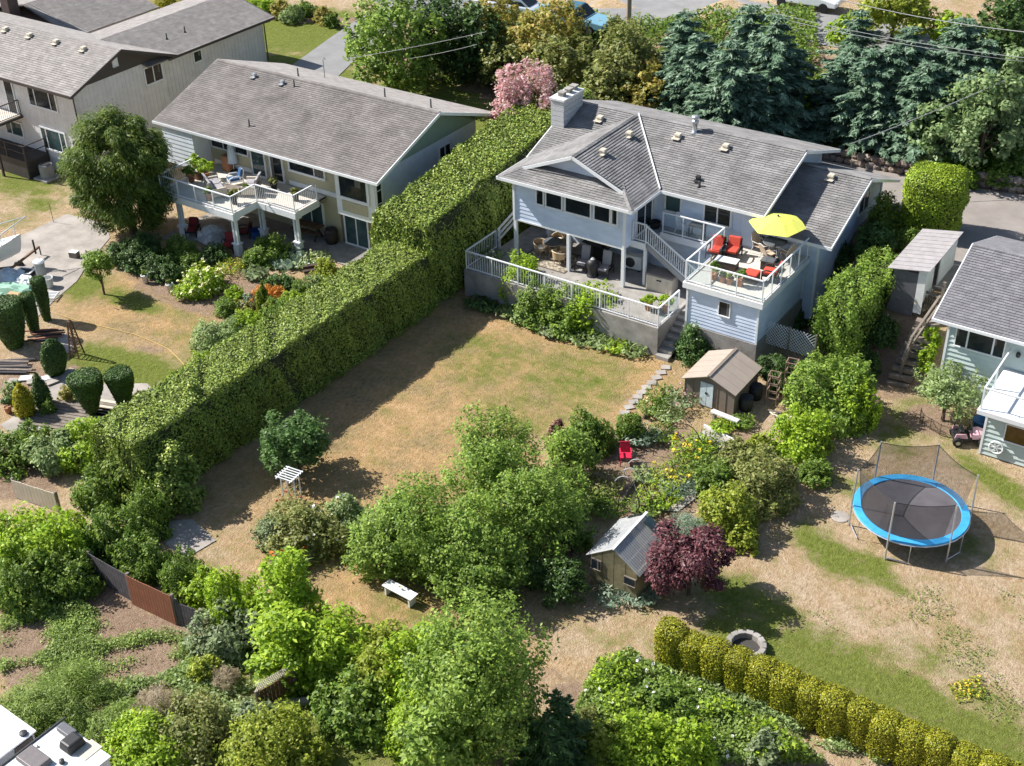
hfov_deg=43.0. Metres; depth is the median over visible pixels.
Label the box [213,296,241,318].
garden shrub
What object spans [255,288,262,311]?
cone shrub
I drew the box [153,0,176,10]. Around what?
round bush
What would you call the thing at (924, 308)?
garden shrub
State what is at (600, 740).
border shrub
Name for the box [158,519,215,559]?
paving slab
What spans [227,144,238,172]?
closed parasol
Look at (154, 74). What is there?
window
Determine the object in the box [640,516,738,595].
plum tree
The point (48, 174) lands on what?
air conditioner
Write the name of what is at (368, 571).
orchard tree
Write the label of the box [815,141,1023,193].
rock wall
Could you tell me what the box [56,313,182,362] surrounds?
garden hose
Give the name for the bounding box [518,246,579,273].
patio rug
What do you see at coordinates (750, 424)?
garden perennial
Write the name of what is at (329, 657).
laurel
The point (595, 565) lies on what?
window
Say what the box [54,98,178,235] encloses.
weeping tree
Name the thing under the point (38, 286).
column cedar
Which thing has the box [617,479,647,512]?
hoop tunnel
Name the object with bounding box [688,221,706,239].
side table
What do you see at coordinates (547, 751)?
young fir
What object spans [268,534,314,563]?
daylily
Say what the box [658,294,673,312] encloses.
potted plant
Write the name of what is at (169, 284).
potted plant
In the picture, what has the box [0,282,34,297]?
tarpaulin
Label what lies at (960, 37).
blue spruce
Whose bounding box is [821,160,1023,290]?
driveway
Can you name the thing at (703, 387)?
door
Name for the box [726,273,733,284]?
potted plant
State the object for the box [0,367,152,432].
garden path
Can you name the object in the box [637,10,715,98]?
blue spruce
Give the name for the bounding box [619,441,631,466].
plastic chair
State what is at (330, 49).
driveway apron
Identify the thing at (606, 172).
house
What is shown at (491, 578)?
orchard tree
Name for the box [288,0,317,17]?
garden shrub
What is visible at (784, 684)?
clipped cedar
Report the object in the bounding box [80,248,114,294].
standard tree
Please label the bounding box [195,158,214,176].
potted plant
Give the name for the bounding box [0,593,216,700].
weeds
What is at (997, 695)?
ground cover
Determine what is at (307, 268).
garden rail
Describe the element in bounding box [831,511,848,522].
stone slab
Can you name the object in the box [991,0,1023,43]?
broadleaf tree
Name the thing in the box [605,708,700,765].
border shrub
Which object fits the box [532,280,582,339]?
climbing rose
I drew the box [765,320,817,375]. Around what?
lattice screen
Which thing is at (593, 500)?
garden perennial
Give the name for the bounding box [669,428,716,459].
vegetable plants
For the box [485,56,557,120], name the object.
blossom tree
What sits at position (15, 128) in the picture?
window
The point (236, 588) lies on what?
thicket shrub
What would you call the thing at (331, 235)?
rain barrel
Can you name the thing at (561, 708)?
young fir
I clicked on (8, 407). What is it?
potted plant
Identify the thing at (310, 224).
picnic bench
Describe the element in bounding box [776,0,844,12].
parked car
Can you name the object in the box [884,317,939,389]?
side steps
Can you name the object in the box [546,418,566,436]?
garden shrub
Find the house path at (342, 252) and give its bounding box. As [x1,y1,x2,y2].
[162,212,367,264]
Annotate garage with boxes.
[0,0,158,32]
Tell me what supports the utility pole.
on the ground at (392, 408)
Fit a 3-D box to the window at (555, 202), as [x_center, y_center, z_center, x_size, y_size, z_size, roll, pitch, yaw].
[2.001,-8.815,62.056,0.990,1.100,0.115,19,39,29]
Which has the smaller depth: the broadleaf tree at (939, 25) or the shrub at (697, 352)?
the shrub at (697, 352)
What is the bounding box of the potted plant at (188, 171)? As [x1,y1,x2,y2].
[181,164,195,182]
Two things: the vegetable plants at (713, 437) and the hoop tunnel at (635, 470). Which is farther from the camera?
the vegetable plants at (713, 437)
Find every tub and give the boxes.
[44,275,53,288]
[250,227,259,239]
[972,415,985,427]
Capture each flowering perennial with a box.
[215,257,245,274]
[293,255,317,269]
[304,248,330,261]
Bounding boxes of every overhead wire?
[325,32,483,61]
[779,14,1023,57]
[788,20,1023,61]
[842,0,1023,31]
[851,80,1004,143]
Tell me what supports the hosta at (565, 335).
on the ground at (392, 408)
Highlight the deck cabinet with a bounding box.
[221,153,232,172]
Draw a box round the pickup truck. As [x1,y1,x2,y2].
[530,0,609,35]
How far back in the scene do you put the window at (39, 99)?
76.19 m
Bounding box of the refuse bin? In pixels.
[32,258,45,275]
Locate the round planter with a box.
[649,219,660,228]
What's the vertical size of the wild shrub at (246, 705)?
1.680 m
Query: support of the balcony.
attached to the house at (149, 67)
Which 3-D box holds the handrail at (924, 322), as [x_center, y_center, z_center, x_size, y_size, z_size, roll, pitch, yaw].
[17.836,-1.857,56.937,2.218,3.830,0.177,-25,40,-32]
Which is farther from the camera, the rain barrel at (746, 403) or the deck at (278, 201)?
the deck at (278, 201)
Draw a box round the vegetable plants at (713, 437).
[686,428,723,451]
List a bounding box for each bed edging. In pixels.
[619,471,640,504]
[660,444,718,511]
[703,424,733,439]
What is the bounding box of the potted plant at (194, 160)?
[185,153,200,166]
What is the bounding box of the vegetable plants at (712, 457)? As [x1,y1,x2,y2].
[689,445,727,468]
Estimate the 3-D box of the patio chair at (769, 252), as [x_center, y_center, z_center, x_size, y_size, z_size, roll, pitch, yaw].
[11.573,-5.957,59.005,0.772,1.031,0.572,-16,36,-21]
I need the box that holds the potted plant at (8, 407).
[0,398,11,413]
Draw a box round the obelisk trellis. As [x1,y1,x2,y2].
[67,319,84,358]
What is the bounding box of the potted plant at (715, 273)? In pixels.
[709,260,720,280]
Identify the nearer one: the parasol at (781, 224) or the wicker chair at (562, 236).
the parasol at (781, 224)
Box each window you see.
[5,121,24,138]
[26,87,58,112]
[39,125,67,153]
[142,63,164,86]
[192,49,202,63]
[210,140,249,156]
[287,161,326,180]
[301,202,325,226]
[336,175,370,206]
[375,182,382,208]
[438,142,450,159]
[535,190,544,206]
[545,192,562,211]
[564,197,591,218]
[590,557,601,571]
[593,205,610,224]
[610,210,618,226]
[623,575,635,588]
[664,195,682,214]
[702,204,732,228]
[717,299,730,318]
[857,188,870,216]
[953,328,1006,359]
[1002,423,1023,447]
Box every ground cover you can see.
[574,645,826,765]
[669,660,894,764]
[805,581,1023,732]
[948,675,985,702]
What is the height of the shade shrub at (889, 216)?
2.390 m
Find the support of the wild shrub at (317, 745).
on the ground at (392, 408)
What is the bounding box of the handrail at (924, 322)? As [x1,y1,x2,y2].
[899,295,940,374]
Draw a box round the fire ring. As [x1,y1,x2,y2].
[726,629,766,657]
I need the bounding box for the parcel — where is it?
[68,249,79,258]
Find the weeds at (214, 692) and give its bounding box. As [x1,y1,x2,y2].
[114,651,276,762]
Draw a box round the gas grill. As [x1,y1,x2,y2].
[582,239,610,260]
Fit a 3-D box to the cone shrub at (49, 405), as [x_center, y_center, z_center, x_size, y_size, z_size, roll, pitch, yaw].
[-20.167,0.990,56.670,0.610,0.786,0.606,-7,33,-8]
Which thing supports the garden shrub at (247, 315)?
on the ground at (392, 408)
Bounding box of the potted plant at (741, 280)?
[734,268,746,286]
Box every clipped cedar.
[653,614,689,670]
[677,628,708,679]
[698,634,733,686]
[722,644,754,698]
[742,653,781,707]
[766,661,804,718]
[791,673,826,731]
[815,681,854,742]
[841,693,878,751]
[864,703,906,764]
[890,718,930,765]
[917,726,958,765]
[948,740,984,765]
[975,748,1014,765]
[1011,760,1023,765]
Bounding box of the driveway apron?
[293,14,405,75]
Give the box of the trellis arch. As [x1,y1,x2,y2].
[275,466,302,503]
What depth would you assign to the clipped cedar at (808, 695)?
40.26 m
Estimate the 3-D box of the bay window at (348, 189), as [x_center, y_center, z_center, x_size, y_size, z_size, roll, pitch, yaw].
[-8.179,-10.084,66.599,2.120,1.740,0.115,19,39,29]
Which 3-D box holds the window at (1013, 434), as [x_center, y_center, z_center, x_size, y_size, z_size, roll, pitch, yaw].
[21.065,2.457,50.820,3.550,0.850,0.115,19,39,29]
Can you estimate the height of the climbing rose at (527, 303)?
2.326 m
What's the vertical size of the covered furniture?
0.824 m
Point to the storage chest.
(662, 280)
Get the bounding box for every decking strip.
[18,400,110,431]
[85,399,116,416]
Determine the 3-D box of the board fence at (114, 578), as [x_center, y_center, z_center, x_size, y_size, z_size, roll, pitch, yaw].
[-14.455,6.958,46.782,2.220,1.350,0.124,21,39,30]
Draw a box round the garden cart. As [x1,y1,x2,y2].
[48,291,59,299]
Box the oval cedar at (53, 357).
[40,338,66,376]
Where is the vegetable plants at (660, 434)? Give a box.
[644,421,678,443]
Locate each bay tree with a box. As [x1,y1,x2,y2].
[566,405,618,457]
[615,411,646,444]
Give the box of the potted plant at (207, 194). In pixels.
[202,186,212,200]
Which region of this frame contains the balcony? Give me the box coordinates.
[0,99,23,175]
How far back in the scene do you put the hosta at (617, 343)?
59.79 m
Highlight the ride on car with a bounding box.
[949,419,982,446]
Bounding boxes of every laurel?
[242,597,327,701]
[252,545,326,623]
[291,599,383,706]
[307,660,399,757]
[335,615,418,723]
[370,625,442,732]
[379,688,429,765]
[407,618,453,669]
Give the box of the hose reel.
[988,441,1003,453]
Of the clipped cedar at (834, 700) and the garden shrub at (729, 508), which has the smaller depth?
the clipped cedar at (834, 700)
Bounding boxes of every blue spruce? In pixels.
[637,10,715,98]
[645,44,689,109]
[661,31,719,115]
[681,82,755,130]
[683,39,779,133]
[713,4,769,81]
[724,73,800,137]
[743,12,826,141]
[746,58,834,144]
[789,49,820,129]
[801,55,863,137]
[802,48,901,158]
[815,8,883,85]
[819,79,889,149]
[830,44,909,146]
[857,26,944,142]
[862,59,976,164]
[865,62,907,145]
[893,64,979,141]
[916,15,990,114]
[921,58,986,151]
[932,38,1023,138]
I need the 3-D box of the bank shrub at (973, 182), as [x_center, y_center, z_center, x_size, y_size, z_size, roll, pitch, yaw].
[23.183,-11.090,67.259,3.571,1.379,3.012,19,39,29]
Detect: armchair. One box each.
[184,217,200,237]
[220,232,233,252]
[226,167,243,184]
[238,221,252,238]
[705,234,725,258]
[724,235,742,258]
[760,261,784,284]
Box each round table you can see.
[543,237,562,256]
[763,236,787,256]
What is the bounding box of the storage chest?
[646,266,677,294]
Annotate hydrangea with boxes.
[170,258,232,300]
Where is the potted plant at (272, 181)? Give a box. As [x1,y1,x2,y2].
[268,176,278,189]
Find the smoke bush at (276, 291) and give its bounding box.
[249,283,284,308]
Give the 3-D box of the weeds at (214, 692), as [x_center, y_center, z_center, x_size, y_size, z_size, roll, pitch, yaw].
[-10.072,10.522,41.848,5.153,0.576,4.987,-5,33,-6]
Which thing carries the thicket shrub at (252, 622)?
on the ground at (392, 408)
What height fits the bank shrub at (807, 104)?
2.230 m
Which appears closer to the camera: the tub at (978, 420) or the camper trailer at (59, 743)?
the camper trailer at (59, 743)
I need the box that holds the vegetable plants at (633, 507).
[627,491,666,516]
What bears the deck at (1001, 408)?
on the ground at (392, 408)
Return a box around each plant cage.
[765,370,781,404]
[782,357,799,398]
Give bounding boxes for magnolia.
[255,407,331,477]
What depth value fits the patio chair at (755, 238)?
59.77 m
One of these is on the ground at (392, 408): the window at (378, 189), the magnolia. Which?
the magnolia
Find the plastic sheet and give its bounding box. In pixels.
[0,267,24,282]
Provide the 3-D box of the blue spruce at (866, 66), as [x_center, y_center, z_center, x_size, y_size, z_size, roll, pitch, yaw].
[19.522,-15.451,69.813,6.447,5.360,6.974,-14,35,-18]
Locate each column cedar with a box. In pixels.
[18,290,39,335]
[29,275,51,321]
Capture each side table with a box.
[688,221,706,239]
[720,245,727,255]
[760,256,775,269]
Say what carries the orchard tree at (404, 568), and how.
on the ground at (392, 408)
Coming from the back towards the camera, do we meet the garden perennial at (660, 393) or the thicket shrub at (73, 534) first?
the garden perennial at (660, 393)
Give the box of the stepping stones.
[620,365,669,414]
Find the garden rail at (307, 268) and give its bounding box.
[302,261,334,277]
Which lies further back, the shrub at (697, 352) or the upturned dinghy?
the upturned dinghy
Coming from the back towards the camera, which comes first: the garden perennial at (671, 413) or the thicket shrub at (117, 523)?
the garden perennial at (671, 413)
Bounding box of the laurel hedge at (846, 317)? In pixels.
[808,245,909,361]
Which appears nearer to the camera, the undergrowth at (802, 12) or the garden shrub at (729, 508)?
the garden shrub at (729, 508)
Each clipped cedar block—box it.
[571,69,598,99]
[899,159,970,235]
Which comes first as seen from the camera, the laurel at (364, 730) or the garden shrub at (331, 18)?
the laurel at (364, 730)
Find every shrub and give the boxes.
[0,379,20,404]
[0,417,52,480]
[0,500,89,594]
[0,544,65,624]
[0,684,64,737]
[5,654,127,737]
[12,383,36,417]
[18,428,84,477]
[30,373,52,407]
[38,403,46,414]
[40,510,108,576]
[42,546,105,605]
[43,398,57,413]
[56,384,75,401]
[56,415,99,477]
[70,461,129,516]
[79,695,150,751]
[80,499,157,568]
[97,457,135,506]
[99,239,129,266]
[101,705,214,765]
[111,525,176,586]
[116,239,162,274]
[120,229,162,264]
[122,477,174,541]
[129,680,191,730]
[132,389,143,399]
[134,407,162,422]
[140,252,176,279]
[140,438,211,518]
[142,687,241,765]
[153,261,184,283]
[156,544,206,605]
[160,233,198,264]
[173,249,208,272]
[177,376,218,461]
[177,564,224,615]
[182,593,264,671]
[184,350,208,365]
[185,653,228,692]
[188,314,247,353]
[198,240,232,267]
[199,563,269,639]
[204,695,323,765]
[210,663,241,694]
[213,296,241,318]
[223,284,246,301]
[226,307,265,332]
[227,690,279,744]
[229,298,255,315]
[239,249,267,269]
[240,292,256,308]
[240,610,277,655]
[243,232,292,268]
[246,0,278,12]
[247,509,292,551]
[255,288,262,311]
[255,496,354,574]
[259,280,269,305]
[259,296,288,316]
[262,270,299,290]
[269,0,291,19]
[272,732,335,765]
[276,290,300,300]
[278,4,305,23]
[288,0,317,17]
[290,278,312,294]
[297,273,322,288]
[304,257,339,277]
[311,5,333,25]
[323,11,340,28]
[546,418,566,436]
[572,702,600,733]
[578,718,622,765]
[600,653,638,695]
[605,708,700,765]
[630,667,701,722]
[668,714,721,765]
[673,321,716,366]
[693,456,735,499]
[696,479,763,546]
[713,434,754,467]
[725,442,803,522]
[726,520,759,556]
[740,726,794,765]
[744,431,774,458]
[765,402,838,466]
[779,347,878,439]
[792,307,810,330]
[797,453,833,489]
[801,90,830,129]
[824,271,840,293]
[829,375,883,434]
[833,240,857,270]
[845,344,881,381]
[851,219,900,260]
[859,190,903,239]
[862,311,900,349]
[894,227,919,252]
[914,289,933,310]
[914,345,934,374]
[921,326,942,358]
[941,156,986,189]
[973,148,1023,188]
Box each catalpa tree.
[903,99,961,163]
[941,68,1023,169]
[992,43,1023,124]
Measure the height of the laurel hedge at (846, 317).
3.902 m
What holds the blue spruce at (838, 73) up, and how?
on the ground at (392, 408)
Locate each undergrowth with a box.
[414,1,820,87]
[711,66,1023,176]
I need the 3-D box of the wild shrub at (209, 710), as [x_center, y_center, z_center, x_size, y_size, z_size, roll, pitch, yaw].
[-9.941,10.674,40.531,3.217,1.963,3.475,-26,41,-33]
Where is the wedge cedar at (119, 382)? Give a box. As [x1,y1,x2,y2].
[103,363,134,405]
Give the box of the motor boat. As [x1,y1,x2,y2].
[0,216,25,261]
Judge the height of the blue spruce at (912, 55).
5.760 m
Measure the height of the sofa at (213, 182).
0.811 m
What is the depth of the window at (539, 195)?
62.53 m
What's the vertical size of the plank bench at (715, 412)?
0.350 m
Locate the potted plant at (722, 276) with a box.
[719,271,726,282]
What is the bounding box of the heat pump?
[625,251,642,271]
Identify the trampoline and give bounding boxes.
[848,441,978,563]
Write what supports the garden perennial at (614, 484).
on the ground at (392, 408)
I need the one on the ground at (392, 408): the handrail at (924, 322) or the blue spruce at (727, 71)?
the blue spruce at (727, 71)
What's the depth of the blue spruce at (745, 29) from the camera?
71.29 m
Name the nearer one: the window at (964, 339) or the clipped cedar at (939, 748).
the clipped cedar at (939, 748)
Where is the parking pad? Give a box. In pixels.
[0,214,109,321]
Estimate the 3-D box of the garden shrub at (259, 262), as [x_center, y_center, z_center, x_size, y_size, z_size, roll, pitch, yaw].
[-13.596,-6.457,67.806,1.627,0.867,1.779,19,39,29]
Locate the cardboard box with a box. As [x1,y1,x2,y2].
[7,291,19,296]
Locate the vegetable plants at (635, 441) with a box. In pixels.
[621,422,659,446]
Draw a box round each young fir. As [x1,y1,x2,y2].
[501,712,584,765]
[529,687,596,765]
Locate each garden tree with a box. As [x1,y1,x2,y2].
[388,697,484,765]
[398,581,559,765]
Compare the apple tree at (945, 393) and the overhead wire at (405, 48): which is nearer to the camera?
the apple tree at (945, 393)
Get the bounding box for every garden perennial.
[583,464,626,494]
[583,488,609,509]
[588,492,628,518]
[590,580,631,608]
[620,582,661,606]
[631,462,661,483]
[634,393,668,415]
[646,383,680,403]
[648,456,694,485]
[652,402,685,423]
[664,381,701,409]
[710,417,734,434]
[729,412,756,429]
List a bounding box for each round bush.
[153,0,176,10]
[521,555,546,590]
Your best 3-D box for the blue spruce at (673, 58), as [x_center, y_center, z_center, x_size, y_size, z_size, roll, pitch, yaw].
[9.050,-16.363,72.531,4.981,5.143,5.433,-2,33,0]
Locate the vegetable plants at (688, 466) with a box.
[667,446,708,474]
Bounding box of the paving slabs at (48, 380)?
[8,375,59,385]
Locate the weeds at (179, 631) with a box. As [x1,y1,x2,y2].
[0,610,204,691]
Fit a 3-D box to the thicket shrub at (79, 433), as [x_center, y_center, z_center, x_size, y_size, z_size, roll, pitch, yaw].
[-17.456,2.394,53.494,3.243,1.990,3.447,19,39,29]
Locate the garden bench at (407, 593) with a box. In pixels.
[382,579,417,607]
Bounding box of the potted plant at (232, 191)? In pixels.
[226,188,238,204]
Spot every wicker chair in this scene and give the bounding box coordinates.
[533,238,546,254]
[552,232,565,247]
[552,248,565,265]
[559,241,572,252]
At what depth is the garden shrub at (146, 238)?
68.36 m
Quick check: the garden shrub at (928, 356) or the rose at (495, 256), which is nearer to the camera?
the garden shrub at (928, 356)
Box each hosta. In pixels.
[242,264,269,281]
[269,252,301,269]
[284,245,307,258]
[462,293,490,308]
[475,297,503,313]
[494,300,517,317]
[509,310,532,323]
[523,319,548,330]
[538,323,564,337]
[553,328,581,340]
[568,328,597,346]
[586,333,614,351]
[602,338,631,354]
[620,340,647,358]
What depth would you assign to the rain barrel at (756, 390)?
56.16 m
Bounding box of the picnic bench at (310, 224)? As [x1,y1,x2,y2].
[290,218,324,241]
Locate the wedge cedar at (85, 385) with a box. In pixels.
[66,367,103,414]
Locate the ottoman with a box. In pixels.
[744,268,760,284]
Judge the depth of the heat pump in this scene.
63.28 m
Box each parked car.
[458,0,491,5]
[488,0,539,12]
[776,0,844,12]
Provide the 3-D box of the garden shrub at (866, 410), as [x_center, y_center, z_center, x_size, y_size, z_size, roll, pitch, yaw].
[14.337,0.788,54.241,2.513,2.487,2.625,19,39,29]
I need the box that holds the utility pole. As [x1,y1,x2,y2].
[626,0,631,25]
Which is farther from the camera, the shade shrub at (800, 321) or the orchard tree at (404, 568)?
the shade shrub at (800, 321)
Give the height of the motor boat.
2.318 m
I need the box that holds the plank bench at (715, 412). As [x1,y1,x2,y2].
[710,409,739,426]
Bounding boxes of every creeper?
[757,353,789,396]
[778,359,809,391]
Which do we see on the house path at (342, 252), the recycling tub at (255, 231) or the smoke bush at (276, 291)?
the recycling tub at (255, 231)
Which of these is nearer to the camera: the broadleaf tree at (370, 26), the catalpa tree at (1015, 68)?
the catalpa tree at (1015, 68)
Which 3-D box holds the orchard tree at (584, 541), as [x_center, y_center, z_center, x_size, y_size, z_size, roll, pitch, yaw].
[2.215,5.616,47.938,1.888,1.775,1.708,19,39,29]
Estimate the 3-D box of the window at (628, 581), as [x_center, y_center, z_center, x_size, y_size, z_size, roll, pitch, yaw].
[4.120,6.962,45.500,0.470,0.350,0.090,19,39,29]
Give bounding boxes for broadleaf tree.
[339,0,448,96]
[404,0,484,83]
[449,0,511,85]
[458,0,522,64]
[477,37,530,93]
[499,0,591,71]
[521,29,602,84]
[580,51,634,101]
[591,13,662,105]
[619,55,668,109]
[824,11,867,52]
[843,0,939,42]
[927,9,976,46]
[971,0,1023,80]
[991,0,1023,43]
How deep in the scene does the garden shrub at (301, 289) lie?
64.69 m
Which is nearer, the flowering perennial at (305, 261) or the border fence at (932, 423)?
the border fence at (932, 423)
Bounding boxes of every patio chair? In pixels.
[674,212,691,231]
[749,231,768,257]
[757,243,776,260]
[777,244,797,264]
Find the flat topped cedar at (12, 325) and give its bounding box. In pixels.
[0,294,25,349]
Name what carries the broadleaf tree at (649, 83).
on the ground at (392, 408)
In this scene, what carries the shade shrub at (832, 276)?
on the ground at (392, 408)
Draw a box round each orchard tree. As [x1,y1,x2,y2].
[341,523,398,583]
[345,468,454,589]
[380,511,451,584]
[406,483,533,617]
[425,540,528,626]
[438,400,545,527]
[482,461,603,568]
[534,554,591,608]
[536,422,605,478]
[538,461,593,517]
[551,512,597,553]
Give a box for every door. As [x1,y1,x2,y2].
[2,81,19,113]
[249,151,267,178]
[268,156,285,183]
[343,215,370,249]
[634,200,652,237]
[699,381,706,405]
[706,383,713,407]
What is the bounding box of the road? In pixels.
[372,0,1002,56]
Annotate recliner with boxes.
[574,244,592,272]
[597,249,613,278]
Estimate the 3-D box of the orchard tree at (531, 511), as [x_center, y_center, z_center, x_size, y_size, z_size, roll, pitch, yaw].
[1.109,4.530,47.305,4.001,4.345,4.022,19,39,29]
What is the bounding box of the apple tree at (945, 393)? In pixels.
[912,358,989,429]
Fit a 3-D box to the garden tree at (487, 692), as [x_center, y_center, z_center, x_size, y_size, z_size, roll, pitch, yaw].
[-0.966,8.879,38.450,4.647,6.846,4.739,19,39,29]
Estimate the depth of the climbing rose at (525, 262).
62.75 m
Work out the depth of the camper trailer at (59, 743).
37.36 m
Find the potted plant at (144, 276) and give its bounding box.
[140,269,148,283]
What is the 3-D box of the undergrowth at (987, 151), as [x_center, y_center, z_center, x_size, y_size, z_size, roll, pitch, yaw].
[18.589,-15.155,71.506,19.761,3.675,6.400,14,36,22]
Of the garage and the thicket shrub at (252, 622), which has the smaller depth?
the thicket shrub at (252, 622)
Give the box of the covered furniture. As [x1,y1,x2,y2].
[193,224,226,246]
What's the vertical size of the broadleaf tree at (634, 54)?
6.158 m
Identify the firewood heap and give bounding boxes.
[768,396,803,421]
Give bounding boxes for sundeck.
[630,211,810,365]
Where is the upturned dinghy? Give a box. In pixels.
[14,274,31,285]
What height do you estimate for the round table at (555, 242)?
0.735 m
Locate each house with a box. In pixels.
[0,0,274,175]
[152,59,499,249]
[496,83,900,319]
[931,236,1023,404]
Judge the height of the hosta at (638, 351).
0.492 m
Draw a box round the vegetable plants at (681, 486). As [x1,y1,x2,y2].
[657,470,698,498]
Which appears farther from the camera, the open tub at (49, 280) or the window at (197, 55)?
the window at (197, 55)
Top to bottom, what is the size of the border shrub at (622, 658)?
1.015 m
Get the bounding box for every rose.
[273,486,303,507]
[321,491,373,544]
[479,245,505,259]
[496,247,540,309]
[512,277,561,329]
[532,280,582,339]
[564,278,617,336]
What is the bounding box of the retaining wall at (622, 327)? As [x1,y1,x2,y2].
[464,246,685,355]
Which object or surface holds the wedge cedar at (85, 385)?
on the ground at (392, 408)
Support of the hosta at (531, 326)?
on the ground at (392, 408)
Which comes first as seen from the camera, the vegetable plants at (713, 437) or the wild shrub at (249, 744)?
the wild shrub at (249, 744)
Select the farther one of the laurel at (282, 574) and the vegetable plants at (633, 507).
the vegetable plants at (633, 507)
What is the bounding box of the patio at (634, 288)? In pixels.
[472,226,687,324]
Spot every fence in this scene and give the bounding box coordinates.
[0,138,50,178]
[10,477,60,511]
[86,550,130,600]
[124,572,178,624]
[174,597,205,632]
[254,671,298,704]
[919,408,948,435]
[923,281,946,316]
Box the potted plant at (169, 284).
[165,279,173,292]
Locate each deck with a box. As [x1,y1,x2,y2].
[158,156,325,256]
[976,349,1023,466]
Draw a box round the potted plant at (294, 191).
[290,187,300,201]
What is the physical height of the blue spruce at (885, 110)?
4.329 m
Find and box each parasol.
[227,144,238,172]
[749,212,806,262]
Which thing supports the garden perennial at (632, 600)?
on the ground at (392, 408)
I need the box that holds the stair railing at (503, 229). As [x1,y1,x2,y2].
[497,212,513,248]
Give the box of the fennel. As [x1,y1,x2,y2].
[666,510,707,538]
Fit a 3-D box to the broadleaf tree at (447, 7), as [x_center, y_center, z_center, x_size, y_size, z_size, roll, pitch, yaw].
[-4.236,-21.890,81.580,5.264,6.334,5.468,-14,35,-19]
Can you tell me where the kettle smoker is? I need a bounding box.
[586,257,598,277]
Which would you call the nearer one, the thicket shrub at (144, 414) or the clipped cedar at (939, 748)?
the clipped cedar at (939, 748)
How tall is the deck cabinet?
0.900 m
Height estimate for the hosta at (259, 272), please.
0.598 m
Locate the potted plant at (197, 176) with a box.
[190,164,205,179]
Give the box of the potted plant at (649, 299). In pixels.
[639,294,658,310]
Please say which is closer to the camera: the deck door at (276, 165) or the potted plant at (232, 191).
the potted plant at (232, 191)
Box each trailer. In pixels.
[0,240,41,269]
[0,705,35,764]
[0,716,110,765]
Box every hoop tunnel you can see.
[611,459,649,491]
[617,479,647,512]
[653,423,700,455]
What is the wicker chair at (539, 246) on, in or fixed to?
on the patio rug
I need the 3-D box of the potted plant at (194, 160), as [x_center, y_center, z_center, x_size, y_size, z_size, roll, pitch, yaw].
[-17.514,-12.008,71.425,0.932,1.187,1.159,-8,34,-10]
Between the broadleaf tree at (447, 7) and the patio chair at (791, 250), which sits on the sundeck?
the patio chair at (791, 250)
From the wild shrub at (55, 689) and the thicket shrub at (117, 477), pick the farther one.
the thicket shrub at (117, 477)
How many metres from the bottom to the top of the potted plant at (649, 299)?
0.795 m
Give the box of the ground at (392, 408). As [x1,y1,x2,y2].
[0,0,1023,765]
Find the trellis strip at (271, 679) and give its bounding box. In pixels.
[253,664,290,691]
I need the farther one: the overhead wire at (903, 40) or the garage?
the garage
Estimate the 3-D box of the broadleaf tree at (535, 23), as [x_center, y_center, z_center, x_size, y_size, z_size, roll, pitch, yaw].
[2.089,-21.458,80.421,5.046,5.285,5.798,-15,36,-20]
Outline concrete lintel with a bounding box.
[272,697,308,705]
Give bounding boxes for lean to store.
[887,229,962,315]
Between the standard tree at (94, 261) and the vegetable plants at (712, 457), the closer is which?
the vegetable plants at (712, 457)
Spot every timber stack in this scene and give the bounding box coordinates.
[0,358,35,373]
[24,328,64,341]
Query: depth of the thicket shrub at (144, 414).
50.94 m
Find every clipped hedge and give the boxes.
[88,237,436,495]
[368,80,593,308]
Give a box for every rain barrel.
[324,226,338,244]
[739,393,753,412]
[749,382,762,400]
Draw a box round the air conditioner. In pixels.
[34,162,62,183]
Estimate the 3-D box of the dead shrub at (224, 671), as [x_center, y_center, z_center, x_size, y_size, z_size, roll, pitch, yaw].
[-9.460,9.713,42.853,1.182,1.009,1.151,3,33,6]
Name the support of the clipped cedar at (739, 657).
on the ground at (392, 408)
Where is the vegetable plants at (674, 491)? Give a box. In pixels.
[635,476,683,509]
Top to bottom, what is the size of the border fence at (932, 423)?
0.550 m
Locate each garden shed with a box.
[590,511,664,601]
[681,347,761,414]
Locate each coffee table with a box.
[223,184,240,195]
[714,255,739,271]
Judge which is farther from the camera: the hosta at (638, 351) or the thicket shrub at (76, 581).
the hosta at (638, 351)
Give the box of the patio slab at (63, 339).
[57,331,72,352]
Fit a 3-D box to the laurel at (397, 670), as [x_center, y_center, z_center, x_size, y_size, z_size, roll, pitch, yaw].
[-3.273,9.225,41.143,2.611,3.438,3.020,19,39,29]
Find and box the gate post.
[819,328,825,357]
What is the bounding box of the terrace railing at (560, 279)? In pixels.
[465,230,679,326]
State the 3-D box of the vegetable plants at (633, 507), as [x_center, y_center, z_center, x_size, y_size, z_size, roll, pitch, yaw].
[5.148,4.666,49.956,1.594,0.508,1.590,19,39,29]
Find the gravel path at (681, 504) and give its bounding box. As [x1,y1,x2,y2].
[664,424,732,510]
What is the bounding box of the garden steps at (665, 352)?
[655,306,685,361]
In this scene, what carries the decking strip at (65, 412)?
on the garden path at (12, 423)
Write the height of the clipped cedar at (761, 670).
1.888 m
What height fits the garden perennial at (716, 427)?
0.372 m
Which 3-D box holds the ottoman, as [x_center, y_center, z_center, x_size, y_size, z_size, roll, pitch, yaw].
[10.647,-4.740,57.648,0.600,0.465,0.600,16,37,25]
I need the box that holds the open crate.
[20,267,34,275]
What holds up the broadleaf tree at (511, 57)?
on the ground at (392, 408)

